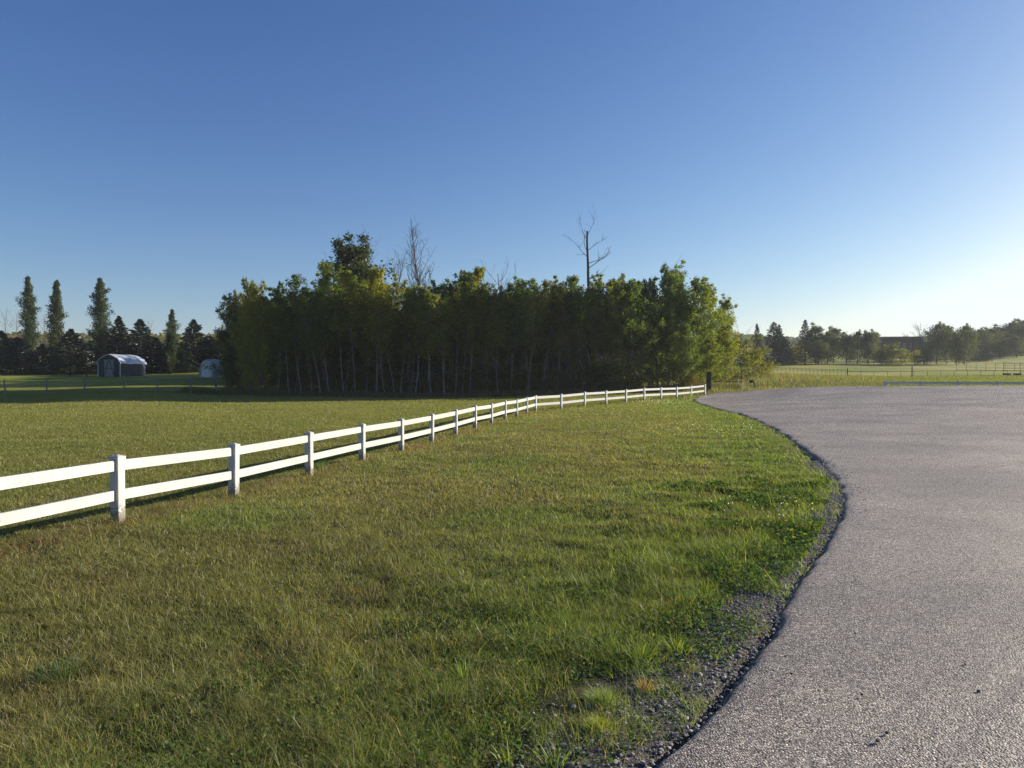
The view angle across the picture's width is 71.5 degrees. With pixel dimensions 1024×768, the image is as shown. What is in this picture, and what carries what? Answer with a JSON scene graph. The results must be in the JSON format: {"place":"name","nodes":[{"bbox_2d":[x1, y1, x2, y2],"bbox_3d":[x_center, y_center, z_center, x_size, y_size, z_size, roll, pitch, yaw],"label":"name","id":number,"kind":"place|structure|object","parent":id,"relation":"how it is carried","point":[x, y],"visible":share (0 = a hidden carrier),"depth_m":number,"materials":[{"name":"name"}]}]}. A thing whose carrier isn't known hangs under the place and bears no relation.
{"place":"outdoors","nodes":[
{"label":"outdoors","id":0,"kind":"place"},
{"bbox_2d":[0,347,1023,767],"bbox_3d":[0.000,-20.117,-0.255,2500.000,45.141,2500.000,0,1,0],"label":"ground","id":1,"kind":"structure","parent":0,"point":[166,381],"depth_m":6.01,"materials":[{"name":"plant"}]},
{"bbox_2d":[0,337,46,373],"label":"spruce","id":2,"kind":"object","parent":1,"relation":"on","point":[26,362],"visible":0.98,"depth_m":91.53,"materials":[{"name":"green plant"}]},
{"bbox_2d":[14,275,42,364],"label":"poplar","id":3,"kind":"object","parent":1,"relation":"on","point":[30,337],"visible":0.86,"depth_m":97.36,"materials":[{"name":"green plant"}]},
{"bbox_2d":[43,280,68,370],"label":"poplar","id":4,"kind":"object","parent":1,"relation":"on","point":[56,327],"visible":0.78,"depth_m":96.16,"materials":[{"name":"green plant"}]},
{"bbox_2d":[33,328,97,374],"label":"spruce","id":5,"kind":"object","parent":1,"relation":"on","point":[70,335],"visible":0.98,"depth_m":92.31,"materials":[{"name":"green plant"}]},
{"bbox_2d":[25,652,106,685],"bbox_3d":[-2.691,1.701,4.289,0.470,0.134,0.458,0,1,0],"label":"grass tuft","id":6,"kind":"object","parent":1,"relation":"on","point":[67,672],"visible":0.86,"depth_m":4.28,"materials":[{"name":"plant"}]},
{"bbox_2d":[84,277,116,368],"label":"poplar","id":7,"kind":"object","parent":1,"relation":"on","point":[99,309],"visible":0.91,"depth_m":95.45,"materials":[{"name":"green plant"}]},
{"bbox_2d":[3,375,217,398],"bbox_3d":[-32.588,0.299,53.516,19.436,1.957,1.752,0,1,-26],"label":"wire fence","id":8,"kind":"object","parent":1,"relation":"on","point":[124,391],"visible":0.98,"depth_m":54.31,"materials":[{"name":"grey metal"}]},
{"bbox_2d":[6,331,216,354],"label":"distant woods","id":9,"kind":"object","parent":1,"relation":"on","point":[86,338],"visible":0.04,"depth_m":248.52,"materials":[{"name":"green plant"}]},
{"bbox_2d":[86,354,146,376],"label":"shed","id":10,"kind":"structure","parent":1,"relation":"on","point":[113,365],"depth_m":88.20,"materials":[{"name":"metal"}]},
{"bbox_2d":[88,316,150,370],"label":"spruce","id":11,"kind":"object","parent":1,"relation":"on","point":[124,347],"visible":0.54,"depth_m":97.54,"materials":[{"name":"green plant"}]},
{"bbox_2d":[117,319,157,371],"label":"spruce","id":12,"kind":"object","parent":1,"relation":"on","point":[139,324],"visible":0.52,"depth_m":101.51,"materials":[{"name":"green plant"}]},
{"bbox_2d":[136,337,184,373],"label":"spruce","id":13,"kind":"object","parent":1,"relation":"on","point":[154,344],"visible":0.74,"depth_m":99.30,"materials":[{"name":"green plant"}]},
{"bbox_2d":[161,309,181,373],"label":"poplar","id":14,"kind":"object","parent":1,"relation":"on","point":[171,326],"visible":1,"depth_m":98.82,"materials":[{"name":"green plant"}]},
{"bbox_2d":[146,339,197,372],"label":"spruce","id":15,"kind":"object","parent":1,"relation":"on","point":[182,359],"visible":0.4,"depth_m":100.46,"materials":[{"name":"green plant"}]},
{"bbox_2d":[178,319,213,367],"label":"spruce","id":16,"kind":"object","parent":1,"relation":"on","point":[190,339],"visible":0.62,"depth_m":106.42,"materials":[{"name":"green plant"}]},
{"bbox_2d":[198,359,223,376],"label":"fabric shelter","id":17,"kind":"object","parent":1,"relation":"on","point":[205,372],"visible":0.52,"depth_m":85.11,"materials":[{"name":"fabric"}]},
{"bbox_2d":[210,293,246,386],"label":"leafy tree","id":18,"kind":"object","parent":1,"relation":"on","point":[221,334],"visible":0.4,"depth_m":61.26,"materials":[{"name":"green plant"}]},
{"bbox_2d":[218,289,244,389],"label":"aspen","id":19,"kind":"object","parent":1,"relation":"on","point":[240,297],"visible":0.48,"depth_m":60.09,"materials":[{"name":"green plant"}]},
{"bbox_2d":[202,350,277,390],"bbox_3d":[-23.760,-0.984,61.402,4.447,4.110,5.929,0,1,20],"label":"shrub","id":20,"kind":"object","parent":1,"relation":"on","point":[228,375],"visible":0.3,"depth_m":60.56,"materials":[{"name":"green plant"}]},
{"bbox_2d":[226,276,262,389],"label":"aspen","id":21,"kind":"object","parent":1,"relation":"on","point":[248,288],"visible":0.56,"depth_m":58.58,"materials":[{"name":"green plant"}]},
{"bbox_2d":[234,278,278,390],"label":"aspen","id":22,"kind":"object","parent":1,"relation":"on","point":[259,356],"visible":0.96,"depth_m":57.74,"materials":[{"name":"green plant"}]},
{"bbox_2d":[261,286,297,390],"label":"aspen","id":23,"kind":"object","parent":1,"relation":"on","point":[276,305],"visible":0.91,"depth_m":57.18,"materials":[{"name":"green plant"}]},
{"bbox_2d":[258,281,303,389],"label":"aspen","id":24,"kind":"object","parent":1,"relation":"on","point":[261,298],"visible":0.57,"depth_m":57.59,"materials":[{"name":"green plant"}]},
{"bbox_2d":[276,273,312,391],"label":"aspen","id":25,"kind":"object","parent":1,"relation":"on","point":[295,282],"visible":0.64,"depth_m":57.69,"materials":[{"name":"green plant"}]},
{"bbox_2d":[273,322,332,387],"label":"shrub","id":26,"kind":"object","parent":1,"relation":"on","point":[301,358],"visible":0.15,"depth_m":65.74,"materials":[{"name":"green plant"}]},
{"bbox_2d":[282,286,325,392],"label":"aspen","id":27,"kind":"object","parent":1,"relation":"on","point":[305,303],"visible":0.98,"depth_m":56.91,"materials":[{"name":"green plant"}]},
{"bbox_2d":[305,273,345,392],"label":"aspen","id":28,"kind":"object","parent":1,"relation":"on","point":[319,310],"visible":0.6,"depth_m":57.67,"materials":[{"name":"green plant"}]},
{"bbox_2d":[313,261,352,390],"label":"aspen","id":29,"kind":"object","parent":1,"relation":"on","point":[324,281],"visible":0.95,"depth_m":56.74,"materials":[{"name":"green plant"}]},
{"bbox_2d":[326,269,370,390],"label":"aspen","id":30,"kind":"object","parent":1,"relation":"on","point":[346,276],"visible":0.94,"depth_m":56.52,"materials":[{"name":"green plant"}]},
{"bbox_2d":[0,384,705,525],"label":"white fence","id":31,"kind":"object","parent":1,"relation":"on","point":[118,493],"visible":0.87,"depth_m":11.33,"materials":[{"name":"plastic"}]},
{"bbox_2d":[319,232,397,370],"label":"leafy tree","id":32,"kind":"object","parent":1,"relation":"on","point":[353,258],"visible":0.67,"depth_m":65.55,"materials":[{"name":"green plant"}]},
{"bbox_2d":[350,278,396,390],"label":"aspen","id":33,"kind":"object","parent":1,"relation":"on","point":[359,341],"visible":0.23,"depth_m":60.03,"materials":[{"name":"green plant"}]},
{"bbox_2d":[356,266,400,391],"bbox_3d":[-10.818,-4.081,56.895,3.564,10.826,3.444,0,1,8],"label":"aspen","id":34,"kind":"object","parent":1,"relation":"on","point":[378,284],"visible":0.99,"depth_m":56.94,"materials":[{"name":"green plant"}]},
{"bbox_2d":[359,299,399,394],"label":"aspen","id":35,"kind":"object","parent":1,"relation":"on","point":[386,355],"visible":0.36,"depth_m":59.03,"materials":[{"name":"green plant"}]},
{"bbox_2d":[365,284,395,392],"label":"aspen","id":36,"kind":"object","parent":1,"relation":"on","point":[386,312],"visible":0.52,"depth_m":57.74,"materials":[{"name":"green plant"}]},
{"bbox_2d":[367,272,412,391],"bbox_3d":[-10.493,-4.300,61.421,3.797,10.994,4.440,0,1,1],"label":"aspen","id":37,"kind":"object","parent":1,"relation":"on","point":[399,289],"visible":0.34,"depth_m":61.04,"materials":[{"name":"green plant"}]},
{"bbox_2d":[386,291,425,392],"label":"aspen","id":38,"kind":"object","parent":1,"relation":"on","point":[407,309],"visible":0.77,"depth_m":58.52,"materials":[{"name":"green plant"}]},
{"bbox_2d":[380,323,437,388],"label":"aspen","id":39,"kind":"object","parent":1,"relation":"on","point":[393,369],"visible":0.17,"depth_m":66.98,"materials":[{"name":"green plant"}]},
{"bbox_2d":[380,317,447,390],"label":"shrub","id":40,"kind":"object","parent":1,"relation":"on","point":[414,375],"visible":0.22,"depth_m":66.71,"materials":[{"name":"green plant"}]},
{"bbox_2d":[394,285,442,392],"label":"aspen","id":41,"kind":"object","parent":1,"relation":"on","point":[413,291],"visible":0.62,"depth_m":58.21,"materials":[{"name":"green plant"}]},
{"bbox_2d":[11,397,829,767],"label":"clover","id":42,"kind":"object","parent":1,"relation":"on","point":[809,532],"depth_m":4.28,"materials":[{"name":"plant"}]},
{"bbox_2d":[395,214,446,392],"bbox_3d":[-8.363,-7.256,64.330,4.664,16.744,3.924,0,1,24],"label":"dead tree","id":43,"kind":"object","parent":1,"relation":"on","point":[415,275],"visible":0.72,"depth_m":64.64,"materials":[{"name":"wood"}]},
{"bbox_2d":[410,284,452,392],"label":"aspen","id":44,"kind":"object","parent":1,"relation":"on","point":[432,298],"visible":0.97,"depth_m":56.52,"materials":[{"name":"green plant"}]},
{"bbox_2d":[407,305,462,390],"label":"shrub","id":45,"kind":"object","parent":1,"relation":"on","point":[441,370],"visible":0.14,"depth_m":66.76,"materials":[{"name":"green plant"}]},
{"bbox_2d":[418,279,463,393],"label":"aspen","id":46,"kind":"object","parent":1,"relation":"on","point":[443,287],"visible":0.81,"depth_m":57.50,"materials":[{"name":"green plant"}]},
{"bbox_2d":[435,284,463,392],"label":"aspen","id":47,"kind":"object","parent":1,"relation":"on","point":[450,294],"visible":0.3,"depth_m":59.16,"materials":[{"name":"green plant"}]},
{"bbox_2d":[444,269,478,393],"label":"aspen","id":48,"kind":"object","parent":1,"relation":"on","point":[465,281],"visible":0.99,"depth_m":58.12,"materials":[{"name":"green plant"}]},
{"bbox_2d":[448,270,493,393],"bbox_3d":[-3.667,-4.238,60.172,4.004,11.050,4.079,0,1,-19],"label":"aspen","id":49,"kind":"object","parent":1,"relation":"on","point":[465,339],"visible":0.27,"depth_m":59.85,"materials":[{"name":"green plant"}]},
{"bbox_2d":[457,266,491,392],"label":"aspen","id":50,"kind":"object","parent":1,"relation":"on","point":[479,273],"visible":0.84,"depth_m":58.76,"materials":[{"name":"green plant"}]},
{"bbox_2d":[467,282,497,390],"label":"aspen","id":51,"kind":"object","parent":1,"relation":"on","point":[482,288],"visible":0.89,"depth_m":58.91,"materials":[{"name":"green plant"}]},
{"bbox_2d":[464,288,510,390],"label":"aspen","id":52,"kind":"object","parent":1,"relation":"on","point":[480,346],"visible":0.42,"depth_m":59.77,"materials":[{"name":"green plant"}]},
{"bbox_2d":[482,283,512,391],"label":"aspen","id":53,"kind":"object","parent":1,"relation":"on","point":[496,310],"visible":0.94,"depth_m":58.57,"materials":[{"name":"green plant"}]},
{"bbox_2d":[495,278,529,388],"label":"aspen","id":54,"kind":"object","parent":1,"relation":"on","point":[511,298],"visible":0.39,"depth_m":60.22,"materials":[{"name":"green plant"}]},
{"bbox_2d":[497,276,531,390],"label":"aspen","id":55,"kind":"object","parent":1,"relation":"on","point":[520,306],"visible":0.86,"depth_m":58.98,"materials":[{"name":"green plant"}]},
{"bbox_2d":[501,292,537,389],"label":"aspen","id":56,"kind":"object","parent":1,"relation":"on","point":[523,348],"visible":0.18,"depth_m":61.35,"materials":[{"name":"green plant"}]},
{"bbox_2d":[508,278,551,390],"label":"aspen","id":57,"kind":"object","parent":1,"relation":"on","point":[534,287],"visible":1,"depth_m":58.22,"materials":[{"name":"green plant"}]},
{"bbox_2d":[533,279,560,390],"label":"aspen","id":58,"kind":"object","parent":1,"relation":"on","point":[545,284],"visible":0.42,"depth_m":62.00,"materials":[{"name":"green plant"}]},
{"bbox_2d":[536,275,568,390],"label":"aspen","id":59,"kind":"object","parent":1,"relation":"on","point":[550,332],"visible":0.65,"depth_m":60.13,"materials":[{"name":"green plant"}]},
{"bbox_2d":[523,737,583,767],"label":"grass tuft","id":60,"kind":"object","parent":1,"relation":"on","point":[550,762],"visible":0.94,"depth_m":3.06,"materials":[{"name":"plant"}]},
{"bbox_2d":[531,289,578,389],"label":"aspen","id":61,"kind":"object","parent":1,"relation":"on","point":[554,361],"visible":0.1,"depth_m":67.38,"materials":[{"name":"green plant"}]},
{"bbox_2d":[538,340,585,388],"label":"bush","id":62,"kind":"object","parent":1,"relation":"on","point":[563,363],"visible":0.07,"depth_m":67.83,"materials":[{"name":"green plant"}]},
{"bbox_2d":[541,280,583,389],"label":"aspen","id":63,"kind":"object","parent":1,"relation":"on","point":[561,295],"visible":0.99,"depth_m":59.35,"materials":[{"name":"green plant"}]},
{"bbox_2d":[554,274,597,389],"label":"aspen","id":64,"kind":"object","parent":1,"relation":"on","point":[573,283],"visible":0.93,"depth_m":59.25,"materials":[{"name":"green plant"}]},
{"bbox_2d":[563,212,609,388],"bbox_3d":[6.567,-7.627,63.856,4.924,17.299,2.123,0,1,20],"label":"dead tree","id":65,"kind":"object","parent":1,"relation":"on","point":[588,272],"visible":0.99,"depth_m":63.52,"materials":[{"name":"wood"}]},
{"bbox_2d":[577,283,614,386],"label":"aspen","id":66,"kind":"object","parent":1,"relation":"on","point":[599,301],"visible":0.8,"depth_m":60.35,"materials":[{"name":"green plant"}]},
{"bbox_2d":[578,274,617,383],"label":"aspen","id":67,"kind":"object","parent":1,"relation":"on","point":[598,281],"visible":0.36,"depth_m":61.45,"materials":[{"name":"green plant"}]},
{"bbox_2d":[579,712,616,732],"bbox_3d":[0.408,1.613,3.387,0.228,0.075,0.233,0,1,0],"label":"grass tuft","id":68,"kind":"object","parent":1,"relation":"on","point":[597,719],"visible":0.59,"depth_m":3.39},
{"bbox_2d":[175,372,1023,398],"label":"rough grass","id":69,"kind":"structure","parent":1,"relation":"on","point":[725,386],"depth_m":58.53,"materials":[{"name":"plant"}]},
{"bbox_2d":[567,353,636,389],"bbox_3d":[7.723,-0.812,59.696,6.266,4.190,5.997,0,1,8],"label":"shrub","id":70,"kind":"object","parent":1,"relation":"on","point":[597,364],"visible":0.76,"depth_m":59.28,"materials":[{"name":"green plant"}]},
{"bbox_2d":[580,682,636,709],"bbox_3d":[0.474,1.603,3.669,0.293,0.096,0.317,-1,1,-44],"label":"grass tuft","id":71,"kind":"object","parent":1,"relation":"on","point":[607,695],"visible":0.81,"depth_m":3.67,"materials":[{"name":"plant"}]},
{"bbox_2d":[582,353,646,391],"bbox_3d":[8.880,-0.892,59.795,4.499,4.158,5.998,0,1,-29],"label":"shrub","id":72,"kind":"object","parent":1,"relation":"on","point":[617,362],"visible":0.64,"depth_m":59.02,"materials":[{"name":"green plant"}]},
{"bbox_2d":[601,289,628,361],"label":"aspen","id":73,"kind":"object","parent":1,"relation":"on","point":[611,346],"visible":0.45,"depth_m":61.47,"materials":[{"name":"green plant"}]},
{"bbox_2d":[601,273,637,372],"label":"aspen","id":74,"kind":"object","parent":1,"relation":"on","point":[617,295],"visible":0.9,"depth_m":60.31,"materials":[{"name":"green plant"}]},
{"bbox_2d":[593,352,661,389],"bbox_3d":[9.559,-0.763,59.964,5.607,3.917,5.859,0,1,-17],"label":"shrub","id":75,"kind":"object","parent":1,"relation":"on","point":[630,370],"visible":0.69,"depth_m":59.14,"materials":[{"name":"green plant"}]},
{"bbox_2d":[609,278,663,386],"bbox_3d":[10.393,-4.070,61.431,4.095,10.001,3.844,0,1,-33],"label":"aspen","id":76,"kind":"object","parent":1,"relation":"on","point":[633,286],"visible":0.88,"depth_m":60.78,"materials":[{"name":"green plant"}]},
{"bbox_2d":[612,281,661,386],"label":"aspen","id":77,"kind":"object","parent":1,"relation":"on","point":[641,328],"visible":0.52,"depth_m":61.25,"materials":[{"name":"green plant"}]},
{"bbox_2d":[430,459,865,767],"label":"gravel","id":78,"kind":"structure","parent":1,"relation":"on","point":[716,673],"depth_m":3.97,"materials":[{"name":"gravel"}]},
{"bbox_2d":[632,276,675,385],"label":"aspen","id":79,"kind":"object","parent":1,"relation":"on","point":[646,292],"visible":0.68,"depth_m":62.89,"materials":[{"name":"green plant"}]},
{"bbox_2d":[648,261,692,383],"bbox_3d":[14.352,-5.319,64.345,3.914,12.060,3.993,-1,1,-45],"label":"aspen","id":80,"kind":"object","parent":1,"relation":"on","point":[672,282],"visible":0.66,"depth_m":63.86,"materials":[{"name":"green plant"}]},
{"bbox_2d":[657,258,699,385],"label":"aspen","id":81,"kind":"object","parent":1,"relation":"on","point":[684,290],"visible":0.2,"depth_m":65.06,"materials":[{"name":"green plant"}]},
{"bbox_2d":[666,317,705,386],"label":"aspen","id":82,"kind":"object","parent":1,"relation":"on","point":[684,351],"visible":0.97,"depth_m":60.32,"materials":[{"name":"green plant"}]},
{"bbox_2d":[664,275,732,381],"bbox_3d":[16.742,-4.759,64.873,6.551,10.554,5.343,0,1,-20],"label":"aspen","id":83,"kind":"object","parent":1,"relation":"on","point":[692,307],"visible":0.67,"depth_m":64.11,"materials":[{"name":"green plant"}]},
{"bbox_2d":[687,335,729,383],"bbox_3d":[17.186,-1.974,62.899,3.484,4.780,4.273,1,1,45],"label":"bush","id":84,"kind":"object","parent":1,"relation":"on","point":[708,342],"visible":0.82,"depth_m":62.62,"materials":[{"name":"green plant"}]},
{"bbox_2d":[686,281,739,379],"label":"aspen","id":85,"kind":"object","parent":1,"relation":"on","point":[714,300],"visible":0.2,"depth_m":66.96,"materials":[{"name":"green plant"}]},
{"bbox_2d":[710,292,741,379],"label":"aspen","id":86,"kind":"object","parent":1,"relation":"on","point":[726,305],"visible":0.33,"depth_m":69.31,"materials":[{"name":"green plant"}]},
{"bbox_2d":[714,323,741,380],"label":"aspen","id":87,"kind":"object","parent":1,"relation":"on","point":[727,361],"visible":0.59,"depth_m":67.75,"materials":[{"name":"green plant"}]},
{"bbox_2d":[726,323,762,379],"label":"shrub","id":88,"kind":"object","parent":1,"relation":"on","point":[746,358],"visible":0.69,"depth_m":71.65,"materials":[{"name":"green plant"}]},
{"bbox_2d":[734,339,779,376],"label":"shrub","id":89,"kind":"object","parent":1,"relation":"on","point":[758,350],"visible":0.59,"depth_m":72.60,"materials":[{"name":"green plant"}]},
{"bbox_2d":[760,321,792,362],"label":"spruce","id":90,"kind":"object","parent":1,"relation":"on","point":[774,332],"visible":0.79,"depth_m":159.30,"materials":[{"name":"green plant"}]},
{"bbox_2d":[770,336,801,364],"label":"spruce","id":91,"kind":"object","parent":1,"relation":"on","point":[789,356],"visible":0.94,"depth_m":157.34,"materials":[{"name":"green plant"}]},
{"bbox_2d":[793,320,817,363],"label":"spruce","id":92,"kind":"object","parent":1,"relation":"on","point":[805,333],"visible":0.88,"depth_m":157.55,"materials":[{"name":"green plant"}]},
{"bbox_2d":[803,339,834,364],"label":"leafy tree","id":93,"kind":"object","parent":1,"relation":"on","point":[819,350],"visible":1,"depth_m":155.12,"materials":[{"name":"green plant"}]},
{"bbox_2d":[817,330,841,363],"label":"leafy tree","id":94,"kind":"object","parent":1,"relation":"on","point":[828,335],"visible":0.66,"depth_m":160.84,"materials":[{"name":"green plant"}]},
{"bbox_2d":[837,332,857,364],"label":"leafy tree","id":95,"kind":"object","parent":1,"relation":"on","point":[845,347],"visible":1,"depth_m":159.67,"materials":[{"name":"green plant"}]},
{"bbox_2d":[687,331,1018,354],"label":"hillside woods","id":96,"kind":"object","parent":1,"relation":"on","point":[793,340],"visible":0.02,"depth_m":444.91,"materials":[{"name":"green plant"}]},
{"bbox_2d":[854,330,880,364],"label":"leafy tree","id":97,"kind":"object","parent":1,"relation":"on","point":[870,336],"visible":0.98,"depth_m":161.18,"materials":[{"name":"green plant"}]},
{"bbox_2d":[874,336,922,358],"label":"dark house","id":98,"kind":"structure","parent":1,"relation":"on","point":[892,340],"depth_m":196.06,"materials":[{"name":"grey wood"}]},
{"bbox_2d":[880,346,923,365],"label":"shrub","id":99,"kind":"object","parent":1,"relation":"on","point":[902,352],"visible":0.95,"depth_m":156.24,"materials":[{"name":"green plant"}]},
{"bbox_2d":[920,321,951,363],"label":"leafy tree","id":100,"kind":"object","parent":1,"relation":"on","point":[938,327],"visible":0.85,"depth_m":173.72,"materials":[{"name":"green plant"}]},
{"bbox_2d":[884,381,1023,385],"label":"white fence","id":101,"kind":"object","parent":1,"relation":"on","point":[920,383],"visible":0.35,"depth_m":46.72,"materials":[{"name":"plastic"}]},
{"bbox_2d":[949,323,982,364],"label":"leafy tree","id":102,"kind":"object","parent":1,"relation":"on","point":[966,343],"visible":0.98,"depth_m":170.73,"materials":[{"name":"green plant"}]},
{"bbox_2d":[991,320,1023,354],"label":"leafy tree","id":103,"kind":"object","parent":1,"relation":"on","point":[1014,325],"visible":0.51,"depth_m":222.32,"materials":[{"name":"green plant"}]},
{"bbox_2d":[1002,334,1023,356],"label":"leafy tree","id":104,"kind":"object","parent":1,"relation":"on","point":[1012,340],"visible":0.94,"depth_m":204.21,"materials":[{"name":"green plant"}]},
{"bbox_2d":[0,0,1023,340],"label":"sky","id":105,"kind":"structure","parent":0,"point":[850,166],"materials":[{"name":"blue"}]},
{"bbox_2d":[655,386,1023,767],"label":"road","id":106,"kind":"structure","parent":0,"point":[925,603],"depth_m":4.98,"materials":[{"name":"asphalt"}]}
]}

